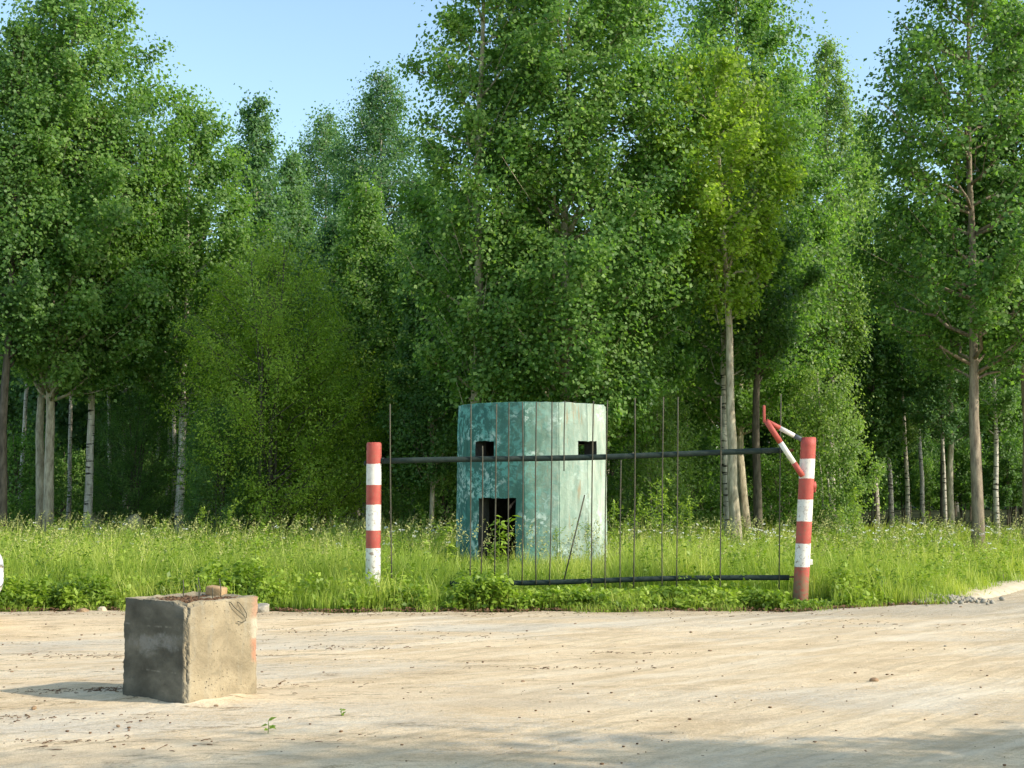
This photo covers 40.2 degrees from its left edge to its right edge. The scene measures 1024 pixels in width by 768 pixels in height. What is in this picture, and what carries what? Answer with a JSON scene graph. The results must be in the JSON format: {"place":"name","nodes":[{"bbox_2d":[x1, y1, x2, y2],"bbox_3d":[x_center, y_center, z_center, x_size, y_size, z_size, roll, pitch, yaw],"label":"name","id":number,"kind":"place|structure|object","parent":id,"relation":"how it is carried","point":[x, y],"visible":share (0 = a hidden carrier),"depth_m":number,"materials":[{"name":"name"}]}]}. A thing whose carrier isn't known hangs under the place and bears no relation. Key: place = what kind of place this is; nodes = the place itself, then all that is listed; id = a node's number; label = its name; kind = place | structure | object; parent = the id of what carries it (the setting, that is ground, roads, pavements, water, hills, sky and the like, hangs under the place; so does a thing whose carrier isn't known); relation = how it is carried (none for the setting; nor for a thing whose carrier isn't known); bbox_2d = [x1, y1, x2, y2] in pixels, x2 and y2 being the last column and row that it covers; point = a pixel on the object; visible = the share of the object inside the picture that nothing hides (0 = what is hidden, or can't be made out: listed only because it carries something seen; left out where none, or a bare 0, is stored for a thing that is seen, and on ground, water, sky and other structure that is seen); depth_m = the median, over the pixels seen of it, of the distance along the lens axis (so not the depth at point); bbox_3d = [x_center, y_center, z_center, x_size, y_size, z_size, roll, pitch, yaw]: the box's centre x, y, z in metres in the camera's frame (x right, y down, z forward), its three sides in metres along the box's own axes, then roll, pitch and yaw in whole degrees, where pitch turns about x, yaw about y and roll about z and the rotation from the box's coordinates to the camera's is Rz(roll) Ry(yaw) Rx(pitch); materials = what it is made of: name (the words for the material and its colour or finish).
{"place":"outdoors","nodes":[
{"label":"outdoors","id":0,"kind":"place"},
{"bbox_2d":[0,589,1023,767],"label":"sandy road","id":1,"kind":"structure","parent":0,"point":[790,669],"depth_m":10.89,"materials":[{"name":"sand"}]},
{"bbox_2d":[122,577,257,703],"bbox_3d":[-2.465,1.974,10.785,0.750,0.951,0.724,-3,-5,36],"label":"concrete block","id":2,"kind":"object","parent":1,"relation":"on","point":[177,651],"depth_m":10.53,"materials":[{"name":"concrete"}]},
{"bbox_2d":[156,594,236,602],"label":"soil litter","id":3,"kind":"object","parent":2,"relation":"on","point":[187,599],"visible":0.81,"depth_m":10.79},
{"bbox_2d":[205,585,226,595],"bbox_3d":[-2.340,1.639,11.083,0.150,0.072,0.100,6,1,20],"label":"brick piece","id":4,"kind":"object","parent":2,"relation":"on","point":[216,590],"visible":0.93,"depth_m":11.04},
{"bbox_2d":[4,596,964,612],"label":"dead leaves","id":5,"kind":"object","parent":1,"relation":"on","point":[480,609],"visible":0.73,"depth_m":18.41,"materials":[{"name":"plant"}]},
{"bbox_2d":[0,586,992,612],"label":"verge tufts","id":6,"kind":"object","parent":1,"relation":"on","point":[611,608],"visible":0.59,"depth_m":18.40,"materials":[{"name":"green plant"}]},
{"bbox_2d":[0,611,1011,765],"bbox_3d":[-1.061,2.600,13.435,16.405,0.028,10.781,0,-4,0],"label":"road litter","id":7,"kind":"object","parent":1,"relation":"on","point":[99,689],"visible":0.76,"depth_m":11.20,"materials":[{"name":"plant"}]},
{"bbox_2d":[0,0,1023,441],"label":"sky","id":8,"kind":"structure","parent":0,"point":[309,50],"materials":[{"name":"blue"}]},
{"bbox_2d":[8,502,1021,612],"bbox_3d":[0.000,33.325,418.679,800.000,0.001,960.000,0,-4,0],"label":"ground","id":9,"kind":"structure","parent":0,"point":[987,513],"depth_m":85.83,"materials":[{"name":"plant"}]},
{"bbox_2d":[0,343,28,531],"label":"birch tree","id":10,"kind":"object","parent":9,"relation":"on","point":[24,424],"visible":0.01,"depth_m":39.99,"materials":[{"name":"grey plant"}]},
{"bbox_2d":[0,364,30,451],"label":"forest tree","id":11,"kind":"object","parent":9,"relation":"on","point":[11,409],"visible":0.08,"depth_m":49.36,"materials":[{"name":"green plant"}]},
{"bbox_2d":[7,398,44,500],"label":"undergrowth bush","id":12,"kind":"object","parent":9,"relation":"on","point":[18,422],"visible":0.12,"depth_m":57.22,"materials":[{"name":"green plant"}]},
{"bbox_2d":[7,411,79,534],"bbox_3d":[-13.363,2.730,37.980,3.260,4.010,3.208,-2,-5,29],"label":"leafy bush","id":13,"kind":"object","parent":9,"relation":"on","point":[14,504],"visible":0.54,"depth_m":37.68,"materials":[{"name":"green plant"}]},
{"bbox_2d":[0,0,106,534],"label":"aspen tree","id":14,"kind":"object","parent":9,"relation":"on","point":[22,294],"visible":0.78,"depth_m":34.46,"materials":[{"name":"green plant"}]},
{"bbox_2d":[8,364,99,513],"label":"forest tree","id":15,"kind":"object","parent":9,"relation":"on","point":[79,410],"visible":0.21,"depth_m":43.98,"materials":[{"name":"green plant"}]},
{"bbox_2d":[0,13,111,533],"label":"aspen tree","id":16,"kind":"object","parent":9,"relation":"on","point":[39,438],"visible":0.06,"depth_m":36.52,"materials":[{"name":"green plant"}]},
{"bbox_2d":[24,434,109,528],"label":"leafy bush","id":17,"kind":"object","parent":9,"relation":"on","point":[78,465],"visible":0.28,"depth_m":42.31,"materials":[{"name":"green plant"}]},
{"bbox_2d":[66,396,71,529],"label":"birch tree","id":18,"kind":"object","parent":9,"relation":"on","point":[68,508],"depth_m":40.91,"materials":[{"name":"grey plant"}]},
{"bbox_2d":[57,404,133,513],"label":"undergrowth bush","id":19,"kind":"object","parent":9,"relation":"on","point":[84,445],"visible":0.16,"depth_m":53.14,"materials":[{"name":"green plant"}]},
{"bbox_2d":[56,391,140,503],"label":"undergrowth bush","id":20,"kind":"object","parent":9,"relation":"on","point":[84,437],"visible":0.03,"depth_m":53.47,"materials":[{"name":"green plant"}]},
{"bbox_2d":[0,0,212,536],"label":"aspen tree","id":21,"kind":"object","parent":9,"relation":"on","point":[81,25],"visible":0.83,"depth_m":35.42,"materials":[{"name":"green plant"}]},
{"bbox_2d":[36,100,177,537],"bbox_3d":[-11.001,-1.508,37.137,4.371,12.424,4.027,0,-4,0],"label":"birch tree","id":22,"kind":"object","parent":9,"relation":"on","point":[88,500],"visible":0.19,"depth_m":36.70,"materials":[{"name":"green plant"}]},
{"bbox_2d":[87,357,147,508],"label":"forest tree","id":23,"kind":"object","parent":9,"relation":"on","point":[114,395],"visible":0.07,"depth_m":48.41,"materials":[{"name":"green plant"}]},
{"bbox_2d":[66,377,196,535],"bbox_3d":[-10.474,2.247,38.993,3.328,5.063,3.296,-4,-6,41],"label":"willow bush","id":24,"kind":"object","parent":9,"relation":"on","point":[135,503],"visible":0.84,"depth_m":38.59,"materials":[{"name":"green plant"}]},
{"bbox_2d":[96,431,193,526],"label":"leafy bush","id":25,"kind":"object","parent":9,"relation":"on","point":[161,498],"visible":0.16,"depth_m":41.43,"materials":[{"name":"green plant"}]},
{"bbox_2d":[119,194,209,521],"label":"forest tree","id":26,"kind":"object","parent":9,"relation":"on","point":[134,386],"visible":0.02,"depth_m":42.51,"materials":[{"name":"green plant"}]},
{"bbox_2d":[142,404,212,509],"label":"undergrowth bush","id":27,"kind":"object","parent":9,"relation":"on","point":[177,427],"visible":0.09,"depth_m":54.28,"materials":[{"name":"green plant"}]},
{"bbox_2d":[137,171,219,525],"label":"birch tree","id":28,"kind":"object","parent":9,"relation":"on","point":[174,435],"visible":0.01,"depth_m":41.90,"materials":[{"name":"grey plant"}]},
{"bbox_2d":[103,83,282,532],"bbox_3d":[-8.787,-1.807,38.328,4.902,13.216,4.613,0,-4,0],"label":"aspen tree","id":29,"kind":"object","parent":9,"relation":"on","point":[212,176],"visible":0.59,"depth_m":37.70,"materials":[{"name":"green plant"}]},
{"bbox_2d":[163,389,280,539],"bbox_3d":[-6.918,2.213,33.260,2.751,4.185,2.724,2,-5,-25],"label":"bush","id":30,"kind":"object","parent":9,"relation":"on","point":[197,496],"visible":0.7,"depth_m":32.93,"materials":[{"name":"green plant"}]},
{"bbox_2d":[209,81,299,527],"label":"aspen tree","id":31,"kind":"object","parent":9,"relation":"on","point":[258,128],"visible":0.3,"depth_m":44.29,"materials":[{"name":"green plant"}]},
{"bbox_2d":[247,534,264,572],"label":"tall weed","id":32,"kind":"object","parent":9,"relation":"on","point":[257,559],"visible":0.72,"depth_m":19.67,"materials":[{"name":"green plant"}]},
{"bbox_2d":[149,211,377,539],"bbox_3d":[-5.977,0.172,34.338,5.404,8.655,6.083,0,-4,0],"label":"willow tree","id":33,"kind":"object","parent":9,"relation":"on","point":[268,312],"visible":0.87,"depth_m":33.63,"materials":[{"name":"green plant"}]},
{"bbox_2d":[243,132,323,523],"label":"aspen tree","id":34,"kind":"object","parent":9,"relation":"on","point":[298,196],"visible":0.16,"depth_m":46.48,"materials":[{"name":"green plant"}]},
{"bbox_2d":[264,229,338,485],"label":"forest tree","id":35,"kind":"object","parent":9,"relation":"on","point":[307,252],"visible":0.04,"depth_m":42.81,"materials":[{"name":"green plant"}]},
{"bbox_2d":[232,298,397,537],"bbox_3d":[-4.915,1.187,35.167,4.394,6.751,4.437,0,-4,0],"label":"willow tree","id":36,"kind":"object","parent":9,"relation":"on","point":[358,479],"visible":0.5,"depth_m":34.52,"materials":[{"name":"green plant"}]},
{"bbox_2d":[271,100,382,287],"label":"birch tree","id":37,"kind":"object","parent":9,"relation":"on","point":[316,146],"visible":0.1,"depth_m":54.17,"materials":[{"name":"green plant"}]},
{"bbox_2d":[282,199,386,524],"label":"aspen tree","id":38,"kind":"object","parent":9,"relation":"on","point":[333,226],"visible":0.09,"depth_m":41.18,"materials":[{"name":"green plant"}]},
{"bbox_2d":[310,187,383,521],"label":"birch tree","id":39,"kind":"object","parent":9,"relation":"on","point":[344,204],"visible":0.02,"depth_m":43.62,"materials":[{"name":"green plant"}]},
{"bbox_2d":[294,164,409,537],"bbox_3d":[-3.986,-0.635,37.640,3.425,10.755,3.570,-3,-5,37],"label":"aspen tree","id":40,"kind":"object","parent":9,"relation":"on","point":[362,233],"visible":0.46,"depth_m":37.34,"materials":[{"name":"green plant"}]},
{"bbox_2d":[364,442,383,590],"bbox_3d":[-1.961,2.046,19.907,0.287,2.426,0.214,2,-5,-26],"label":"striped post","id":41,"kind":"object","parent":9,"relation":"on","point":[374,461],"visible":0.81,"depth_m":19.84,"materials":[{"name":"paint"}]},
{"bbox_2d":[318,56,445,371],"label":"birch tree","id":42,"kind":"object","parent":9,"relation":"on","point":[373,125],"visible":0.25,"depth_m":50.42,"materials":[{"name":"green plant"}]},
{"bbox_2d":[360,216,447,531],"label":"birch tree","id":43,"kind":"object","parent":9,"relation":"on","point":[413,235],"visible":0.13,"depth_m":36.78,"materials":[{"name":"green plant"}]},
{"bbox_2d":[353,470,454,528],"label":"leafy bush","id":44,"kind":"object","parent":9,"relation":"on","point":[394,508],"visible":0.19,"depth_m":41.04,"materials":[{"name":"green plant"}]},
{"bbox_2d":[371,204,481,531],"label":"aspen tree","id":45,"kind":"object","parent":9,"relation":"on","point":[406,437],"visible":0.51,"depth_m":33.57,"materials":[{"name":"green plant"}]},
{"bbox_2d":[388,364,472,536],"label":"aspen sapling","id":46,"kind":"object","parent":9,"relation":"on","point":[439,512],"visible":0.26,"depth_m":34.48,"materials":[{"name":"green plant"}]},
{"bbox_2d":[391,173,474,502],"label":"forest tree","id":47,"kind":"object","parent":9,"relation":"on","point":[427,186],"visible":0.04,"depth_m":44.39,"materials":[{"name":"green plant"}]},
{"bbox_2d":[432,523,457,565],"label":"tall weed","id":48,"kind":"object","parent":9,"relation":"on","point":[442,539],"visible":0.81,"depth_m":23.88,"materials":[{"name":"green plant"}]},
{"bbox_2d":[0,554,894,611],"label":"verge weeds","id":49,"kind":"object","parent":9,"relation":"on","point":[484,585],"visible":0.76,"depth_m":18.74,"materials":[{"name":"green plant"}]},
{"bbox_2d":[378,0,574,427],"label":"aspen tree","id":50,"kind":"object","parent":9,"relation":"on","point":[458,336],"visible":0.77,"depth_m":30.73,"materials":[{"name":"green plant"}]},
{"bbox_2d":[484,515,520,571],"bbox_3d":[-0.134,2.635,21.450,0.597,1.247,0.435,0,-4,0],"label":"tall weed","id":51,"kind":"object","parent":9,"relation":"on","point":[503,525],"visible":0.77,"depth_m":21.46,"materials":[{"name":"green plant"}]},
{"bbox_2d":[13,409,1006,509],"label":"woods","id":52,"kind":"object","parent":9,"relation":"on","point":[988,504],"depth_m":115.26,"materials":[{"name":"green plant"}]},
{"bbox_2d":[0,511,1023,612],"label":"tall grass","id":53,"kind":"structure","parent":9,"relation":"on","point":[906,590],"depth_m":20.92,"materials":[{"name":"green plant"}]},
{"bbox_2d":[0,509,1023,565],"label":"grass seed heads","id":54,"kind":"object","parent":53,"relation":"attached to","point":[632,530],"depth_m":24.04,"materials":[{"name":"plant"}]},
{"bbox_2d":[35,518,1015,552],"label":"white flowers","id":55,"kind":"object","parent":53,"relation":"attached to","point":[704,528],"visible":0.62,"depth_m":26.89,"materials":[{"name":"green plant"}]},
{"bbox_2d":[0,514,1023,596],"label":"meadow herbs","id":56,"kind":"object","parent":9,"relation":"on","point":[958,557],"visible":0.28,"depth_m":22.60,"materials":[{"name":"green plant"}]},
{"bbox_2d":[456,402,606,566],"bbox_3d":[0.378,1.992,26.325,2.858,3.202,2.848,0,-4,0],"label":"guard post","id":57,"kind":"object","parent":9,"relation":"on","point":[571,485],"visible":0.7,"depth_m":25.19,"materials":[{"name":"green paint"}]},
{"bbox_2d":[428,0,747,459],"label":"aspen tree","id":58,"kind":"object","parent":9,"relation":"on","point":[589,300],"visible":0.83,"depth_m":30.19,"materials":[{"name":"green plant"}]},
{"bbox_2d":[606,499,630,557],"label":"tall weed","id":59,"kind":"object","parent":9,"relation":"on","point":[614,513],"visible":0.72,"depth_m":23.85,"materials":[{"name":"green plant"}]},
{"bbox_2d":[574,191,684,498],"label":"aspen tree","id":60,"kind":"object","parent":9,"relation":"on","point":[636,302],"visible":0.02,"depth_m":42.74,"materials":[{"name":"green plant"}]},
{"bbox_2d":[578,344,685,535],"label":"birch sapling","id":61,"kind":"object","parent":9,"relation":"on","point":[609,498],"visible":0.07,"depth_m":36.53,"materials":[{"name":"green plant"}]},
{"bbox_2d":[625,491,658,546],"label":"tall weed","id":62,"kind":"object","parent":9,"relation":"on","point":[637,520],"visible":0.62,"depth_m":24.45,"materials":[{"name":"green plant"}]},
{"bbox_2d":[607,379,707,538],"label":"birch sapling","id":63,"kind":"object","parent":9,"relation":"on","point":[646,468],"visible":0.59,"depth_m":33.85,"materials":[{"name":"green plant"}]},
{"bbox_2d":[636,471,683,553],"bbox_3d":[2.460,2.421,23.250,0.670,1.945,0.784,1,-4,-10],"label":"tall weed","id":64,"kind":"object","parent":9,"relation":"on","point":[656,501],"visible":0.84,"depth_m":23.28,"materials":[{"name":"green plant"}]},
{"bbox_2d":[637,475,687,551],"bbox_3d":[2.720,2.572,24.886,0.761,1.888,0.651,-3,-5,31],"label":"tall weed","id":65,"kind":"object","parent":9,"relation":"on","point":[665,506],"visible":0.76,"depth_m":24.90,"materials":[{"name":"green plant"}]},
{"bbox_2d":[628,409,719,498],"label":"undergrowth bush","id":66,"kind":"object","parent":9,"relation":"on","point":[716,462],"visible":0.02,"depth_m":53.97,"materials":[{"name":"green plant"}]},
{"bbox_2d":[673,495,705,552],"bbox_3d":[3.033,2.660,23.877,0.544,1.557,0.375,1,-4,-13],"label":"tall weed","id":67,"kind":"object","parent":9,"relation":"on","point":[690,516],"visible":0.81,"depth_m":23.91,"materials":[{"name":"green plant"}]},
{"bbox_2d":[652,420,752,531],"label":"leafy bush","id":68,"kind":"object","parent":9,"relation":"on","point":[711,495],"visible":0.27,"depth_m":40.50,"materials":[{"name":"green plant"}]},
{"bbox_2d":[616,17,807,543],"bbox_3d":[4.381,-1.884,30.917,4.206,12.241,4.008,0,-4,0],"label":"aspen tree","id":69,"kind":"object","parent":9,"relation":"on","point":[760,155],"visible":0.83,"depth_m":30.52,"materials":[{"name":"green plant"}]},
{"bbox_2d":[667,143,800,536],"bbox_3d":[5.273,-0.686,34.392,3.576,10.364,3.348,0,-4,0],"label":"birch tree","id":70,"kind":"object","parent":9,"relation":"on","point":[741,345],"visible":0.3,"depth_m":34.13,"materials":[{"name":"green plant"}]},
{"bbox_2d":[614,0,875,536],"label":"aspen tree","id":71,"kind":"object","parent":9,"relation":"on","point":[754,23],"visible":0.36,"depth_m":37.79,"materials":[{"name":"green plant"}]},
{"bbox_2d":[714,416,797,510],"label":"undergrowth bush","id":72,"kind":"object","parent":9,"relation":"on","point":[748,461],"visible":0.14,"depth_m":52.76,"materials":[{"name":"green plant"}]},
{"bbox_2d":[698,38,845,538],"bbox_3d":[6.082,-2.092,34.855,3.728,13.190,3.955,4,-6,-40],"label":"aspen tree","id":73,"kind":"object","parent":9,"relation":"on","point":[786,329],"visible":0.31,"depth_m":34.33,"materials":[{"name":"green plant"}]},
{"bbox_2d":[763,405,816,600],"bbox_3d":[3.855,1.759,19.388,0.762,2.919,0.248,1,-4,-7],"label":"striped post","id":74,"kind":"object","parent":9,"relation":"on","point":[807,485],"visible":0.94,"depth_m":19.34,"materials":[{"name":"paint"}]},
{"bbox_2d":[384,394,793,591],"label":"barrier gate","id":75,"kind":"structure","parent":74,"relation":"attached to","point":[592,457],"depth_m":19.67,"materials":[{"name":"metal"}]},
{"bbox_2d":[746,429,840,533],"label":"leafy bush","id":76,"kind":"object","parent":9,"relation":"on","point":[771,497],"visible":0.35,"depth_m":41.78,"materials":[{"name":"green plant"}]},
{"bbox_2d":[773,260,860,531],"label":"forest tree","id":77,"kind":"object","parent":9,"relation":"on","point":[824,382],"visible":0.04,"depth_m":43.23,"materials":[{"name":"green plant"}]},
{"bbox_2d":[769,349,893,540],"bbox_3d":[8.143,1.877,36.023,3.023,5.498,2.744,0,-4,0],"label":"bush","id":78,"kind":"object","parent":9,"relation":"on","point":[825,423],"visible":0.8,"depth_m":35.61,"materials":[{"name":"green plant"}]},
{"bbox_2d":[783,26,889,526],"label":"birch tree","id":79,"kind":"object","parent":9,"relation":"on","point":[837,99],"visible":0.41,"depth_m":43.14,"materials":[{"name":"green plant"}]},
{"bbox_2d":[828,504,850,554],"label":"tall weed","id":80,"kind":"object","parent":9,"relation":"on","point":[842,520],"visible":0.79,"depth_m":24.86,"materials":[{"name":"green plant"}]},
{"bbox_2d":[843,483,867,553],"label":"tall weed","id":81,"kind":"object","parent":9,"relation":"on","point":[853,496],"visible":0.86,"depth_m":25.89,"materials":[{"name":"green plant"}]},
{"bbox_2d":[824,99,905,527],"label":"birch tree","id":82,"kind":"object","parent":9,"relation":"on","point":[874,205],"visible":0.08,"depth_m":47.00,"materials":[{"name":"green plant"}]},
{"bbox_2d":[843,447,903,527],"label":"undergrowth bush","id":83,"kind":"object","parent":9,"relation":"on","point":[883,491],"visible":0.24,"depth_m":58.67,"materials":[{"name":"green plant"}]},
{"bbox_2d":[840,304,916,528],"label":"forest tree","id":84,"kind":"object","parent":9,"relation":"on","point":[884,434],"visible":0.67,"depth_m":44.15,"materials":[{"name":"green plant"}]},
{"bbox_2d":[858,209,927,525],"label":"birch tree","id":85,"kind":"object","parent":9,"relation":"on","point":[907,499],"visible":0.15,"depth_m":45.95,"materials":[{"name":"green plant"}]},
{"bbox_2d":[863,288,924,529],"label":"birch tree","id":86,"kind":"object","parent":9,"relation":"on","point":[911,438],"visible":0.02,"depth_m":54.63,"materials":[{"name":"green plant"}]},
{"bbox_2d":[880,447,917,519],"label":"undergrowth bush","id":87,"kind":"object","parent":9,"relation":"on","point":[901,498],"visible":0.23,"depth_m":74.96,"materials":[{"name":"green plant"}]},
{"bbox_2d":[815,0,1023,549],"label":"aspen tree","id":88,"kind":"object","parent":9,"relation":"on","point":[919,97],"visible":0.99,"depth_m":29.84,"materials":[{"name":"green plant"}]},
{"bbox_2d":[901,200,943,527],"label":"forest tree","id":89,"kind":"object","parent":9,"relation":"on","point":[922,503],"depth_m":59.51,"materials":[{"name":"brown plant"}]},
{"bbox_2d":[895,434,956,520],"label":"undergrowth bush","id":90,"kind":"object","parent":9,"relation":"on","point":[926,451],"visible":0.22,"depth_m":73.20,"materials":[{"name":"green plant"}]},
{"bbox_2d":[908,455,946,521],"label":"undergrowth bush","id":91,"kind":"object","parent":9,"relation":"on","point":[928,490],"visible":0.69,"depth_m":71.23,"materials":[{"name":"green plant"}]},
{"bbox_2d":[908,282,947,526],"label":"birch tree","id":92,"kind":"object","parent":9,"relation":"on","point":[944,481],"depth_m":46.84,"materials":[{"name":"white plant"}]},
{"bbox_2d":[898,232,964,526],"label":"forest tree","id":93,"kind":"object","parent":9,"relation":"on","point":[941,506],"depth_m":50.89,"materials":[{"name":"brown plant"}]},
{"bbox_2d":[876,203,999,529],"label":"aspen tree","id":94,"kind":"object","parent":9,"relation":"on","point":[930,406],"visible":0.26,"depth_m":43.70,"materials":[{"name":"green leaf"},{"name":"bark"}]},
{"bbox_2d":[885,593,1005,605],"bbox_3d":[5.829,3.051,20.027,2.553,0.166,1.627,0,-4,0],"label":"rubble","id":95,"kind":"object","parent":9,"relation":"on","point":[964,600],"visible":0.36,"depth_m":19.68,"materials":[{"name":"grey stone"}]},
{"bbox_2d":[929,436,989,521],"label":"undergrowth bush","id":96,"kind":"object","parent":9,"relation":"on","point":[959,465],"visible":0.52,"depth_m":68.14,"materials":[{"name":"green plant"}]},
{"bbox_2d":[929,0,1023,546],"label":"aspen tree","id":97,"kind":"object","parent":9,"relation":"on","point":[988,217],"visible":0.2,"depth_m":31.41,"materials":[{"name":"green plant"}]},
{"bbox_2d":[939,163,1022,542],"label":"birch tree","id":98,"kind":"object","parent":9,"relation":"on","point":[990,422],"visible":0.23,"depth_m":37.74,"materials":[{"name":"green plant"}]},
{"bbox_2d":[959,579,1023,598],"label":"sand pile","id":99,"kind":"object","parent":9,"relation":"on","point":[1009,587],"depth_m":21.51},
{"bbox_2d":[969,432,1022,526],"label":"undergrowth bush","id":100,"kind":"object","parent":9,"relation":"on","point":[1007,491],"visible":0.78,"depth_m":62.07,"materials":[{"name":"green plant"}]},
{"bbox_2d":[982,423,1022,525],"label":"undergrowth bush","id":101,"kind":"object","parent":9,"relation":"on","point":[1019,434],"visible":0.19,"depth_m":63.58,"materials":[{"name":"green plant"}]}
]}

